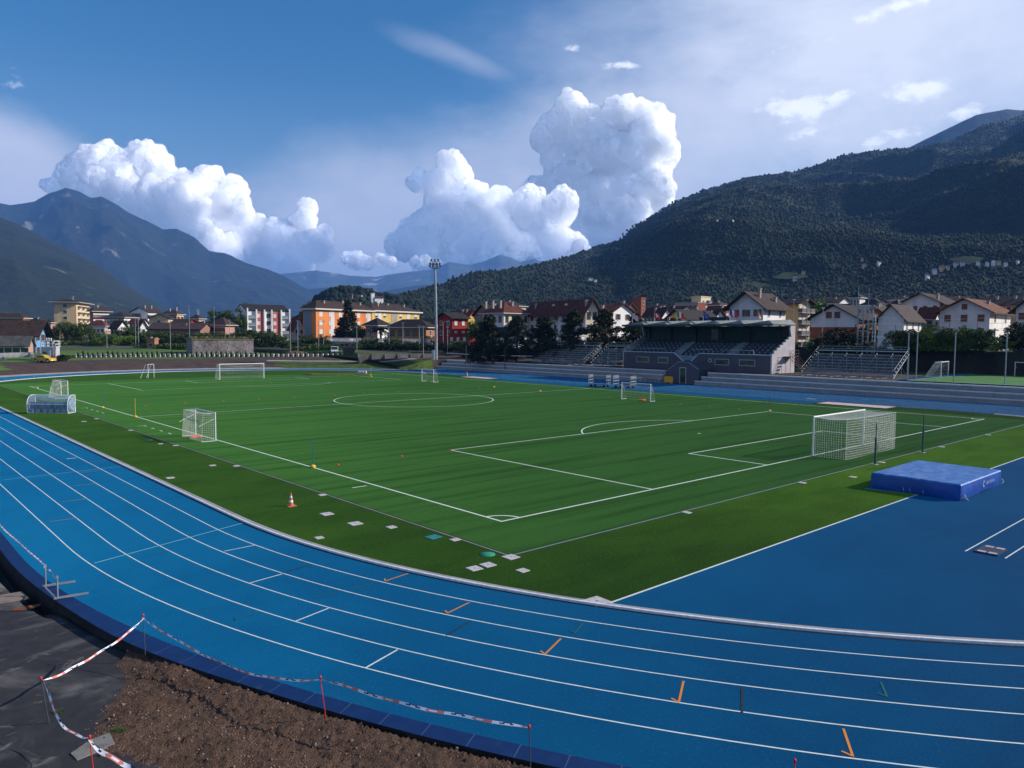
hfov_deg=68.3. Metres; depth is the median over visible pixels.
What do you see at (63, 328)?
willow tree
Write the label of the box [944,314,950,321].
window
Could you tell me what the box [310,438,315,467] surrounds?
training pole
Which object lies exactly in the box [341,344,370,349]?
bush
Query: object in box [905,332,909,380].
fence pole
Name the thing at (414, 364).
grass bank
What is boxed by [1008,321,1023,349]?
bush
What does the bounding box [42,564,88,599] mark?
hurdle
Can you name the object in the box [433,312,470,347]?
red house
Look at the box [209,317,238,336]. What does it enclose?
house
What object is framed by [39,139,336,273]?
cloud
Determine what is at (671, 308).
house
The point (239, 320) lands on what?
broadleaf tree
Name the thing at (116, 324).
house
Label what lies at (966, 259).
hill meadow
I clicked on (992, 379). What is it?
second pitch grass
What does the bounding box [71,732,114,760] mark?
concrete slab
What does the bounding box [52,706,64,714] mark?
weed tuft
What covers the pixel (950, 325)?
power line
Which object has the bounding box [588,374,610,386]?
equipment cart
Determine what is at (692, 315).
house
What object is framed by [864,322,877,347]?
broadleaf tree
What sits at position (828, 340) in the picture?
bush
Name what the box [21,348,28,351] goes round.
window
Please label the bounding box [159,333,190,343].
bush
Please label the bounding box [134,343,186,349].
hedge
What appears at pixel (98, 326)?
house
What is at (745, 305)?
house
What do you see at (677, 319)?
house
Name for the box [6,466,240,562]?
cross lines
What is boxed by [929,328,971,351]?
bush
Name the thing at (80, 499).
faded marks
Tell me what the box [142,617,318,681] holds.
barrier tape
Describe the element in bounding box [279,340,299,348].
bush
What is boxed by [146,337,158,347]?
brick hut
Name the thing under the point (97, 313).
apartment block
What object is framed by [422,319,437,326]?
house
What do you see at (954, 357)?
fence pole
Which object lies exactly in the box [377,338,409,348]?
bush
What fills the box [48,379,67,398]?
goal
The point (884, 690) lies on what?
green hook marks
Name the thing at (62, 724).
barrier tape
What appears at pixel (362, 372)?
yellow beam
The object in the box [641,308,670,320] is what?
house
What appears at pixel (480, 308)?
house
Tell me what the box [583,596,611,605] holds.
drain cover
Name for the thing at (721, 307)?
house
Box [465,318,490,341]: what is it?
broadleaf tree
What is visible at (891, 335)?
bush
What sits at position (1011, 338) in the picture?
bush
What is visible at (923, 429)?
net post
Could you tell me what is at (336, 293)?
forest
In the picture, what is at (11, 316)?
house
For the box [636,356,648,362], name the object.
window
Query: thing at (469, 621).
black marks
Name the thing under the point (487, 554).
round lid
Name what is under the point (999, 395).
concrete terrace
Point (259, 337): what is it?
bush
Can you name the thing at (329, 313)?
flats
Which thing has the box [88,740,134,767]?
barrier tape
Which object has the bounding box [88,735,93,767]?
tape post
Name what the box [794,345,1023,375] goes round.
wall
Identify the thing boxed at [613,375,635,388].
equipment cart
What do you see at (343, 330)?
conifer tree
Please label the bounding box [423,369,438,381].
goal
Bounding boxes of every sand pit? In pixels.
[462,376,501,378]
[813,401,899,408]
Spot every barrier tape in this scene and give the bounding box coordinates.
[0,524,44,564]
[43,619,142,680]
[43,681,91,738]
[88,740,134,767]
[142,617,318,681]
[321,679,527,727]
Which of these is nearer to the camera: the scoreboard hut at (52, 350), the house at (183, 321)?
the scoreboard hut at (52, 350)
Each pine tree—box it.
[462,313,513,363]
[492,315,537,361]
[516,316,570,360]
[547,309,594,362]
[583,308,627,361]
[616,312,642,359]
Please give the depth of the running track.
19.89 m
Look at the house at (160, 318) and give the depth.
298.60 m
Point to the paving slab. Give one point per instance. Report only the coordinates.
(12, 597)
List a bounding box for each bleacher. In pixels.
[532,341,601,364]
[589,342,630,366]
[800,346,909,379]
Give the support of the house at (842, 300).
on the ground at (132, 347)
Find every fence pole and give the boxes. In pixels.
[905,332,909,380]
[915,332,917,379]
[953,332,955,381]
[1004,332,1007,383]
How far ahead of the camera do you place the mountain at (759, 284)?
1080.50 m
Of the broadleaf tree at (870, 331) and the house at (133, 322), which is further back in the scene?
the house at (133, 322)
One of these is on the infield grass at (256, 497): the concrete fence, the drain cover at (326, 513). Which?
the drain cover at (326, 513)
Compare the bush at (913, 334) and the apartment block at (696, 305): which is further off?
the apartment block at (696, 305)
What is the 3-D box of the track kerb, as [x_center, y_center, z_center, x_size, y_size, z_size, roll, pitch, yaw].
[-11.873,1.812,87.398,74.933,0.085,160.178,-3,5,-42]
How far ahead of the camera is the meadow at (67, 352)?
183.65 m
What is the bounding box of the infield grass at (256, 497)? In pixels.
[0,370,1023,600]
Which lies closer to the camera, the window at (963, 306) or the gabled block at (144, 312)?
the window at (963, 306)
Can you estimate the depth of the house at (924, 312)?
173.05 m
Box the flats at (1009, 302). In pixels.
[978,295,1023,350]
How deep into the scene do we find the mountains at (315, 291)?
6889.94 m
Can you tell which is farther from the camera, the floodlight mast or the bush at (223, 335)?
the bush at (223, 335)
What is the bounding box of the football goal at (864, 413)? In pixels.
[812,409,895,459]
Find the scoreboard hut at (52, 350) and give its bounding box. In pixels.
[40,338,59,358]
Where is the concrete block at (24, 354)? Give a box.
[20,352,27,356]
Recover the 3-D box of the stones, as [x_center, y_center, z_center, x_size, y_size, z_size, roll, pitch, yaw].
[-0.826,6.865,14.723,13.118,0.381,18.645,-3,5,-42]
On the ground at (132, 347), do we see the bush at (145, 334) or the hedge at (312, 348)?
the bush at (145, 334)
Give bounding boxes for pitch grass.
[0,372,1023,554]
[913,374,1023,385]
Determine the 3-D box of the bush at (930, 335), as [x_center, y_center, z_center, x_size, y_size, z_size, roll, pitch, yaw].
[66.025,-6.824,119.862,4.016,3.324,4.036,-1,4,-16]
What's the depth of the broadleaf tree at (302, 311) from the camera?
329.96 m
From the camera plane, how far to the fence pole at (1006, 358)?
91.68 m
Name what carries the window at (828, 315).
in the house at (839, 316)
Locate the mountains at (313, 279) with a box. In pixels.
[281,255,540,291]
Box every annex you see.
[0,336,36,352]
[448,333,474,350]
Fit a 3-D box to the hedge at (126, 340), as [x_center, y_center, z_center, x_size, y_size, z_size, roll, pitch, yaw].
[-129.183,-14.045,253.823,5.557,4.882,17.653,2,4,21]
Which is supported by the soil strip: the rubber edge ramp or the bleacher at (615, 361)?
the bleacher at (615, 361)
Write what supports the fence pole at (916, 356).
on the soil strip
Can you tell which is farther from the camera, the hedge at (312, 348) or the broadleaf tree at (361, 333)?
the broadleaf tree at (361, 333)
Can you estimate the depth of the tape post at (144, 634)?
18.07 m
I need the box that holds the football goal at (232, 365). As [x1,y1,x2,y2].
[215,363,263,379]
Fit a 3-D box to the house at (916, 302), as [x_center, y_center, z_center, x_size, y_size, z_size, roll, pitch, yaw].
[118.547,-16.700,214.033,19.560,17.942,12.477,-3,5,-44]
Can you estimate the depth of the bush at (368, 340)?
210.92 m
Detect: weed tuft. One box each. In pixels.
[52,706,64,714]
[108,724,125,733]
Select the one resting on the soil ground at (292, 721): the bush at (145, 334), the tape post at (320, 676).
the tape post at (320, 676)
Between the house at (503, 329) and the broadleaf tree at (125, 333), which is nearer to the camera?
the house at (503, 329)
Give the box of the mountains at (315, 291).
[308,285,428,294]
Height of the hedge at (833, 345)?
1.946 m
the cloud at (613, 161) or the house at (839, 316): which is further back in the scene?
the cloud at (613, 161)
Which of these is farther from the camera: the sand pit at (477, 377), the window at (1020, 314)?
the window at (1020, 314)
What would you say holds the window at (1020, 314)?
in the house at (1018, 311)
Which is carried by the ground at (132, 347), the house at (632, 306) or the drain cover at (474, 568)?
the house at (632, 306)
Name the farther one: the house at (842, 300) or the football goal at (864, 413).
the house at (842, 300)
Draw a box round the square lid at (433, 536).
[425,534,442,539]
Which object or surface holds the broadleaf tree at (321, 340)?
on the ground at (132, 347)
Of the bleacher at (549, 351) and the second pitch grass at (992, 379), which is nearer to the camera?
the second pitch grass at (992, 379)
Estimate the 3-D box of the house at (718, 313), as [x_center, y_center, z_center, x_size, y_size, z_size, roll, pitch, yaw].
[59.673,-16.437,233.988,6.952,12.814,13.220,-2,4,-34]
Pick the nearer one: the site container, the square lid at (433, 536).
the square lid at (433, 536)
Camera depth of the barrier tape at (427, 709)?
14.16 m
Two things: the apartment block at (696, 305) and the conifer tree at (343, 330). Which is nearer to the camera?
the conifer tree at (343, 330)
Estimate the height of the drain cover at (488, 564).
0.029 m
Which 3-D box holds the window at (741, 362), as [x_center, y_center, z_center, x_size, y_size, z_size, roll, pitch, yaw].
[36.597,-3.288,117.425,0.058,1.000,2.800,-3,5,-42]
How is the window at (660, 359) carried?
in the grandstand
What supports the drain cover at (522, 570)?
on the infield grass at (256, 497)
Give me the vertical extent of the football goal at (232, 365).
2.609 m
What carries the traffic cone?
on the infield grass at (256, 497)
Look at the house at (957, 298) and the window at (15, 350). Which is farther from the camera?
the house at (957, 298)
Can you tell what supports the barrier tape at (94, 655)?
attached to the tape post at (144, 634)
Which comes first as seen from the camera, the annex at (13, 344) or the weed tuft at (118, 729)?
the weed tuft at (118, 729)
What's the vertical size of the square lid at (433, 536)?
0.020 m
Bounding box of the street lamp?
[806,300,808,341]
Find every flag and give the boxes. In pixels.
[632,313,637,322]
[654,312,659,322]
[677,311,683,318]
[703,311,708,320]
[729,309,736,317]
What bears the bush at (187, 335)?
on the ground at (132, 347)
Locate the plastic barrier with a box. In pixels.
[664,376,672,383]
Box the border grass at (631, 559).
[516,425,1023,594]
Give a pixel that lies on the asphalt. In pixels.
(35, 645)
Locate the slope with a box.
[0,217,167,320]
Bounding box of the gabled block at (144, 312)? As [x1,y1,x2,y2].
[128,305,161,325]
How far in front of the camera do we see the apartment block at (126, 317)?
350.36 m
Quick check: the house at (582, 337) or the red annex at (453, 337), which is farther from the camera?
the red annex at (453, 337)
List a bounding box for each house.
[0,313,32,319]
[0,320,54,352]
[45,319,56,340]
[88,320,110,340]
[108,320,128,334]
[127,318,148,334]
[136,320,147,331]
[147,313,175,325]
[161,307,185,318]
[170,319,197,322]
[187,313,206,320]
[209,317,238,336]
[287,316,302,343]
[360,318,389,341]
[384,319,437,341]
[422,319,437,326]
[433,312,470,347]
[456,309,474,331]
[471,303,519,340]
[496,327,529,347]
[508,300,527,309]
[554,334,585,348]
[626,303,637,336]
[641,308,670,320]
[646,304,667,307]
[651,306,691,311]
[651,317,681,326]
[664,309,716,320]
[696,317,729,320]
[705,301,727,308]
[705,310,726,316]
[706,305,728,316]
[722,288,792,320]
[804,304,878,347]
[824,297,849,303]
[848,293,867,305]
[857,298,885,307]
[870,303,886,314]
[874,304,926,345]
[885,300,900,305]
[886,296,908,302]
[898,292,955,311]
[917,307,940,333]
[932,298,1014,349]
[938,265,944,271]
[947,296,972,300]
[1007,301,1023,348]
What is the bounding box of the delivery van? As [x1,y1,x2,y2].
[331,346,337,351]
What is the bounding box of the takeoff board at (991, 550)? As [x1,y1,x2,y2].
[974,545,1007,556]
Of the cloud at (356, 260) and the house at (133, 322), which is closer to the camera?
the house at (133, 322)
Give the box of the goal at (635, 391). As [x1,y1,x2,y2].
[621,382,654,401]
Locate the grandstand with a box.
[622,320,796,383]
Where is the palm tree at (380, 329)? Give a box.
[370,327,388,341]
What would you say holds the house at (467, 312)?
on the ground at (132, 347)
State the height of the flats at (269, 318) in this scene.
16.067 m
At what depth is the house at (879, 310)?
190.99 m
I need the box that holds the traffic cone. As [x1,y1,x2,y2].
[285,493,296,506]
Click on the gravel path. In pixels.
(197, 368)
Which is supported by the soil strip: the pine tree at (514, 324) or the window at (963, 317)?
the pine tree at (514, 324)
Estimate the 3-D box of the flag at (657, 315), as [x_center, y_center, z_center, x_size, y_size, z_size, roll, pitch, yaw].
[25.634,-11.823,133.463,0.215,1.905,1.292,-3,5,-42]
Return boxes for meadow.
[0,349,383,370]
[773,256,984,278]
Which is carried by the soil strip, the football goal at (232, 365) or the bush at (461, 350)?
the bush at (461, 350)
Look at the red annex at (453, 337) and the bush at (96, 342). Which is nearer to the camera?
the red annex at (453, 337)
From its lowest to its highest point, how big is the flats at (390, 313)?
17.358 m
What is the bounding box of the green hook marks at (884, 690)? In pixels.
[234,612,887,696]
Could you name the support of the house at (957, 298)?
on the ground at (132, 347)
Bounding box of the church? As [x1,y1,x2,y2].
[370,289,382,302]
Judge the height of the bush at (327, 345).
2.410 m
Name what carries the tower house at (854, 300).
on the ground at (132, 347)
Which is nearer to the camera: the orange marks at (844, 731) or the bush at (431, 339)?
the orange marks at (844, 731)
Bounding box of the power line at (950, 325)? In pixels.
[875,322,1013,325]
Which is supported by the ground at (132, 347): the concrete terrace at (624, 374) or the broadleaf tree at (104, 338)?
the broadleaf tree at (104, 338)
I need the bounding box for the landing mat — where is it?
[871,460,1003,500]
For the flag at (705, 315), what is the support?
on the grandstand
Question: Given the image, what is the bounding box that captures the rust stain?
[12,604,40,610]
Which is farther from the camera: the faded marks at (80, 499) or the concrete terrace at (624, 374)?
the concrete terrace at (624, 374)
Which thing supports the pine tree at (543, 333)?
on the soil strip
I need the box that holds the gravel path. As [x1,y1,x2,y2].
[0,358,414,376]
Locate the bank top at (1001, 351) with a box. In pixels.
[984,350,1013,352]
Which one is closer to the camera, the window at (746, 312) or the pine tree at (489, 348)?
the pine tree at (489, 348)
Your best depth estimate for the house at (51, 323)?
300.02 m
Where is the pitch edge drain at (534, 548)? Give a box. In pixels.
[2,386,1021,554]
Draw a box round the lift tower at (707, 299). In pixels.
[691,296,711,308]
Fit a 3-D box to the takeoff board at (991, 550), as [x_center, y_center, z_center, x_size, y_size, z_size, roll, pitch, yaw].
[17.121,5.947,26.969,1.150,0.060,0.740,-3,5,-42]
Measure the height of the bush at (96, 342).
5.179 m
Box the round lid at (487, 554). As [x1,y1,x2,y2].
[480,552,494,556]
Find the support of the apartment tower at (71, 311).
on the ground at (132, 347)
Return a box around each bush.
[86,330,108,345]
[130,331,163,344]
[154,332,183,343]
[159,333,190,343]
[184,333,202,343]
[199,332,220,336]
[210,333,234,336]
[233,329,261,346]
[246,331,277,346]
[262,335,292,347]
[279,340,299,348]
[317,344,338,345]
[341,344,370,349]
[358,338,379,343]
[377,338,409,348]
[400,341,422,350]
[420,336,439,350]
[434,341,456,352]
[451,341,479,357]
[802,336,830,350]
[809,327,870,351]
[838,334,870,349]
[877,330,916,350]
[894,329,928,351]
[910,331,939,350]
[916,323,953,351]
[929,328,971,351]
[948,333,977,350]
[957,325,982,349]
[964,329,999,350]
[978,337,1018,350]
[995,322,1023,351]
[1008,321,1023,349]
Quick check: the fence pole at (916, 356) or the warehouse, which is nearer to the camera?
the fence pole at (916, 356)
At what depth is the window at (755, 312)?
165.64 m
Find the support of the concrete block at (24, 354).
on the meadow at (67, 352)
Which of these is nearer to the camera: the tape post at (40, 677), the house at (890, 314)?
the tape post at (40, 677)
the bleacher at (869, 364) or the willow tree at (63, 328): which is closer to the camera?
the bleacher at (869, 364)
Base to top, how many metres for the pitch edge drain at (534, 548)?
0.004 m
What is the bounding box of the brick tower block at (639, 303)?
[632,297,645,321]
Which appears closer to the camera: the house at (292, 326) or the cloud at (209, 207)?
the house at (292, 326)
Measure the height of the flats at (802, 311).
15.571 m
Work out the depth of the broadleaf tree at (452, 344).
184.07 m
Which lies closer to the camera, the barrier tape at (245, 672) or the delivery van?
the barrier tape at (245, 672)
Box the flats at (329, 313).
[298,300,375,344]
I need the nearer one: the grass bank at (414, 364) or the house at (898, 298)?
the grass bank at (414, 364)
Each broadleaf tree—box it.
[98,333,121,346]
[110,326,143,336]
[207,309,227,322]
[221,308,248,334]
[294,333,316,344]
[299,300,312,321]
[313,334,330,343]
[352,324,365,339]
[448,340,465,354]
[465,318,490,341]
[810,295,827,314]
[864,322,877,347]
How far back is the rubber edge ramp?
16.40 m
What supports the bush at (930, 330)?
on the bank top at (1001, 351)
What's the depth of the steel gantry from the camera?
123.74 m
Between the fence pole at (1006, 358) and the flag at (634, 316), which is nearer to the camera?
the fence pole at (1006, 358)
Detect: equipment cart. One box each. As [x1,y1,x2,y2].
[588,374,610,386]
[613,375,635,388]
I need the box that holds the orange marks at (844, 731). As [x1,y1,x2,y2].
[384,573,853,755]
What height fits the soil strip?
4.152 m
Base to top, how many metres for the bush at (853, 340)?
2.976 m
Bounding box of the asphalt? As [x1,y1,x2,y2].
[0,570,156,767]
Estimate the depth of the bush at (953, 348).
116.55 m
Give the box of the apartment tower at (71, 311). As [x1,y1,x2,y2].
[48,296,94,337]
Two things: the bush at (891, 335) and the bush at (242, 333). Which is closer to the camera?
the bush at (891, 335)
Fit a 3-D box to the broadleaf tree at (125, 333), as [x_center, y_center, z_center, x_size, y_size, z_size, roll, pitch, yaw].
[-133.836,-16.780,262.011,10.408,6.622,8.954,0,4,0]
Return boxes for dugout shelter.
[26,394,75,413]
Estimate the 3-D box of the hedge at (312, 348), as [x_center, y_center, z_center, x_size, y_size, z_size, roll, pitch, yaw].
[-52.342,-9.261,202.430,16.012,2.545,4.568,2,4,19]
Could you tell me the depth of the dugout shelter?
70.05 m
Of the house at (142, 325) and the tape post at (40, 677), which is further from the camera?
the house at (142, 325)
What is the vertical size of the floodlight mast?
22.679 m
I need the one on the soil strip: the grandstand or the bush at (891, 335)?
the grandstand
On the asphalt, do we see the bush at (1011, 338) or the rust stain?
the rust stain
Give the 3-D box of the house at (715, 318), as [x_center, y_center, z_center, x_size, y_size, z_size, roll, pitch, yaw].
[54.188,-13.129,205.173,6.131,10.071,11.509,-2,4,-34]
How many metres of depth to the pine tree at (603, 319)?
148.80 m
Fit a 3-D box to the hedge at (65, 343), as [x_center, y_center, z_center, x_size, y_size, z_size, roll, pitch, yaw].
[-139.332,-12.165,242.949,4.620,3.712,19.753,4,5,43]
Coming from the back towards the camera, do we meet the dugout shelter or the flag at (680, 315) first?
the flag at (680, 315)
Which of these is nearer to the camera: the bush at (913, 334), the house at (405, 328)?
the bush at (913, 334)
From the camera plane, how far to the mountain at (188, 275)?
5401.59 m
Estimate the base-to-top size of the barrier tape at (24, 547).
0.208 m
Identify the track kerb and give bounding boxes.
[0,370,1023,647]
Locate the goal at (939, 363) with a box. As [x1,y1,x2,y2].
[925,361,948,376]
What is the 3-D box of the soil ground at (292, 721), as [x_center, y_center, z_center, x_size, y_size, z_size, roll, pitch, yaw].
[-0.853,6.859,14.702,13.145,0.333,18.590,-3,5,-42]
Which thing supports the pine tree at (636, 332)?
on the soil strip
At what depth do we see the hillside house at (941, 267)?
772.77 m
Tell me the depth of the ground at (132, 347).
204.82 m
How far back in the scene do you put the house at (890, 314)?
152.01 m
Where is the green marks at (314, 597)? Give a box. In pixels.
[124,508,372,597]
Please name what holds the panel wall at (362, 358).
on the soil strip
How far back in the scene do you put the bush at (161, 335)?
245.05 m
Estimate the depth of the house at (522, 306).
273.61 m
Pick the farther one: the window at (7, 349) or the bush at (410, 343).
the bush at (410, 343)
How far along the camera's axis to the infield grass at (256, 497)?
33.70 m
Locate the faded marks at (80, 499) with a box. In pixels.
[50,460,107,521]
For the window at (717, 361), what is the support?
in the grandstand
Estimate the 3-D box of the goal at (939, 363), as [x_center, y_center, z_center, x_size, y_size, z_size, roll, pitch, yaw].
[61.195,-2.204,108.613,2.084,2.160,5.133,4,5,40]
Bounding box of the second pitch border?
[893,373,1019,385]
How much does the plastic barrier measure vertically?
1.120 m
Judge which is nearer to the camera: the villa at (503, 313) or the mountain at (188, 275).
the villa at (503, 313)
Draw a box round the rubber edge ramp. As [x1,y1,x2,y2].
[0,532,631,767]
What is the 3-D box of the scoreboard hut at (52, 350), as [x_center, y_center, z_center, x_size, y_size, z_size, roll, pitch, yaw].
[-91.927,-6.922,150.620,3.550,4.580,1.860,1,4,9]
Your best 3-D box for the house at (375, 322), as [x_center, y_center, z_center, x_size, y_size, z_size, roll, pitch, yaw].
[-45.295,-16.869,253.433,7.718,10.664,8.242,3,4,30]
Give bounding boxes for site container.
[343,347,354,355]
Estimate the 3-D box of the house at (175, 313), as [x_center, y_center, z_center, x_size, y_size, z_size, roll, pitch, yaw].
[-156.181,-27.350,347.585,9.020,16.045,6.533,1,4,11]
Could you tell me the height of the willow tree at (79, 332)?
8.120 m
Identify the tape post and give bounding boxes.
[39,676,49,723]
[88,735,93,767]
[142,614,145,655]
[319,675,325,717]
[528,724,530,767]
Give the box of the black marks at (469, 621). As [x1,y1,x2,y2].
[283,564,742,712]
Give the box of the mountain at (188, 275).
[0,188,313,330]
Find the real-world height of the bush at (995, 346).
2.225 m
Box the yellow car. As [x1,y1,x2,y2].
[32,355,56,362]
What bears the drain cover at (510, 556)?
on the infield grass at (256, 497)
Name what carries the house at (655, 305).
on the ground at (132, 347)
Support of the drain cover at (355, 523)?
on the infield grass at (256, 497)
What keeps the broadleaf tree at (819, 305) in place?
on the ground at (132, 347)
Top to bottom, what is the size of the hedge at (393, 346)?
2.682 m
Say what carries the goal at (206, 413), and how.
on the pitch grass at (371, 441)
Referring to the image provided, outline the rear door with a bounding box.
[711,329,718,339]
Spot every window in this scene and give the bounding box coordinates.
[4,347,12,352]
[13,348,20,352]
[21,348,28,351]
[616,314,620,319]
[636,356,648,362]
[658,357,667,362]
[715,359,728,364]
[739,359,754,365]
[742,309,749,316]
[753,309,760,316]
[825,311,831,318]
[834,311,840,318]
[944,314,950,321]
[960,314,967,321]
[961,304,967,309]
[977,314,984,321]
[1018,312,1023,319]
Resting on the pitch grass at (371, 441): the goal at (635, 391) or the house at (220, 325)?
the goal at (635, 391)
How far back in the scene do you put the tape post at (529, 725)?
13.45 m
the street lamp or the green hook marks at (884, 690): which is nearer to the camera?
the green hook marks at (884, 690)
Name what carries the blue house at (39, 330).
on the meadow at (67, 352)
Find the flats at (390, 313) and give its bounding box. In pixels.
[365,303,422,323]
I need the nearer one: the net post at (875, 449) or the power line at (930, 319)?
the net post at (875, 449)
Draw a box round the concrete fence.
[325,338,431,350]
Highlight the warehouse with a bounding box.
[146,323,212,338]
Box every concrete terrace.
[435,360,667,382]
[694,372,1023,405]
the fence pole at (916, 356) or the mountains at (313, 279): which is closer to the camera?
the fence pole at (916, 356)
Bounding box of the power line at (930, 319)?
[876,316,1014,319]
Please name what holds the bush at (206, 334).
on the ground at (132, 347)
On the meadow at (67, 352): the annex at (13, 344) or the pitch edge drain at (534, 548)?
the annex at (13, 344)
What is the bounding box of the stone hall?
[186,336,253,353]
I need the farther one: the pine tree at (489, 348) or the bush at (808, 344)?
the pine tree at (489, 348)
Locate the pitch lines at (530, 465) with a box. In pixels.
[30,374,982,521]
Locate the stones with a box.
[85,649,529,767]
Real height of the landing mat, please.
0.793 m
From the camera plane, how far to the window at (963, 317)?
163.01 m
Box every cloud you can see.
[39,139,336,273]
[340,239,590,270]
[384,148,587,269]
[523,87,680,248]
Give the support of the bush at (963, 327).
on the bank top at (1001, 351)
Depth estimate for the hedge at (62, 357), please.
150.92 m
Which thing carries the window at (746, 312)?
in the house at (745, 305)
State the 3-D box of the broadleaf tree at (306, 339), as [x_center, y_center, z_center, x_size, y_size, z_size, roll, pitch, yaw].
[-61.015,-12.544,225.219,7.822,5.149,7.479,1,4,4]
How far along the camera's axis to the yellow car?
146.14 m
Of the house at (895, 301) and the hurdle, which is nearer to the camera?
the hurdle
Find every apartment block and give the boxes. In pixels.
[85,305,112,322]
[102,312,140,325]
[674,302,705,309]
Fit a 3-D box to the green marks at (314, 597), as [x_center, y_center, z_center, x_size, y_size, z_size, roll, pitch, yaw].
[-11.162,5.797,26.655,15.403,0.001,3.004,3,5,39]
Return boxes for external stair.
[783,350,807,372]
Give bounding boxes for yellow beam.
[303,371,370,375]
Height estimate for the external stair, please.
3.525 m
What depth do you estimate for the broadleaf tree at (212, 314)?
288.99 m
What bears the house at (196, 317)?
on the ground at (132, 347)
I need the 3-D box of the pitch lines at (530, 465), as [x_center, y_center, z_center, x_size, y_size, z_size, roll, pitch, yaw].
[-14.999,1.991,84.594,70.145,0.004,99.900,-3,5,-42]
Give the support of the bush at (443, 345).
on the ground at (132, 347)
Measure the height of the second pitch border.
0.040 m
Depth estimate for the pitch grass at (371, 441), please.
54.82 m
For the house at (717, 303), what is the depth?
291.39 m
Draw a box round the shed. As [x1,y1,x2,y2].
[877,336,910,348]
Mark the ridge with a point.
(964, 126)
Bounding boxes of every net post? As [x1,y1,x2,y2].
[871,423,878,464]
[919,415,925,452]
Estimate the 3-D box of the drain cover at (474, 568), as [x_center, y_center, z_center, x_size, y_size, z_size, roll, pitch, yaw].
[-1.220,5.994,24.539,0.420,0.029,0.420,-3,5,-39]
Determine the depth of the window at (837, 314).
162.50 m
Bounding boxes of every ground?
[46,338,991,375]
[91,651,527,767]
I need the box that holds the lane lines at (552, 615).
[0,369,1023,767]
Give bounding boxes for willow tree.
[50,320,77,341]
[64,321,96,341]
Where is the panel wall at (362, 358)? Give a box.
[358,353,434,363]
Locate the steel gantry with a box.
[854,288,876,352]
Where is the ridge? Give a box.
[909,109,1023,147]
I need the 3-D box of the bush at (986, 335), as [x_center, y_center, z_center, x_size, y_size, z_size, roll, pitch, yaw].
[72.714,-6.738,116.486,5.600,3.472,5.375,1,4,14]
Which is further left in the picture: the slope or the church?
the slope
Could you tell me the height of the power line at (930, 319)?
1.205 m
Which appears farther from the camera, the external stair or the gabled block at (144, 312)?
the gabled block at (144, 312)
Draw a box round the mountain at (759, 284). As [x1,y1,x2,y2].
[402,116,1023,315]
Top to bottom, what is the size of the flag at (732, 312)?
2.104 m
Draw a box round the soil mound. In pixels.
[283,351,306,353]
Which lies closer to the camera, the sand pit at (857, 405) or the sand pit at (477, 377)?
the sand pit at (857, 405)
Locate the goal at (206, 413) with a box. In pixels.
[179,408,215,441]
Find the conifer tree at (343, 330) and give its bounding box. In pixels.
[331,300,360,341]
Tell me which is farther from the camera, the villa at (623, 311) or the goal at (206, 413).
the villa at (623, 311)
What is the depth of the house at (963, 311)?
163.48 m
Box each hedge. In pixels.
[45,341,99,345]
[52,354,73,360]
[101,335,144,345]
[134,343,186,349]
[289,345,344,350]
[338,343,438,350]
[812,341,873,352]
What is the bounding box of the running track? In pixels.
[0,369,1023,767]
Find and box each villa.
[478,300,529,341]
[527,299,600,349]
[598,301,636,346]
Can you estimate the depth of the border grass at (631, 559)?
30.17 m
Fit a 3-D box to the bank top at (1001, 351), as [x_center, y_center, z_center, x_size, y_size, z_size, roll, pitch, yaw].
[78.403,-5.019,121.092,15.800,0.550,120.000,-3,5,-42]
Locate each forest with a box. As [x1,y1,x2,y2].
[290,285,433,321]
[399,115,1023,317]
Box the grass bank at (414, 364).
[267,359,432,369]
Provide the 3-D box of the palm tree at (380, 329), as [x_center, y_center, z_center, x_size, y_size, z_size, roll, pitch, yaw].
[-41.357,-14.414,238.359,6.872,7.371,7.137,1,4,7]
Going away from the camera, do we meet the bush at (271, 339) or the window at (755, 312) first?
the window at (755, 312)
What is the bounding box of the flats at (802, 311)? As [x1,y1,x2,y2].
[783,298,816,346]
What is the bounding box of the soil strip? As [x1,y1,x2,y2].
[0,354,1023,386]
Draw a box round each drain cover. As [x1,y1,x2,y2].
[319,512,333,515]
[347,521,363,525]
[466,565,483,570]
[479,562,496,567]
[501,554,519,559]
[515,568,529,572]
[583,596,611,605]
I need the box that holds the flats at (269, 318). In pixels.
[235,304,289,340]
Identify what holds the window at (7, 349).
in the annex at (13, 344)
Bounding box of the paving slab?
[0,591,28,603]
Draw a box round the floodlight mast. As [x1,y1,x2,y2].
[429,259,440,359]

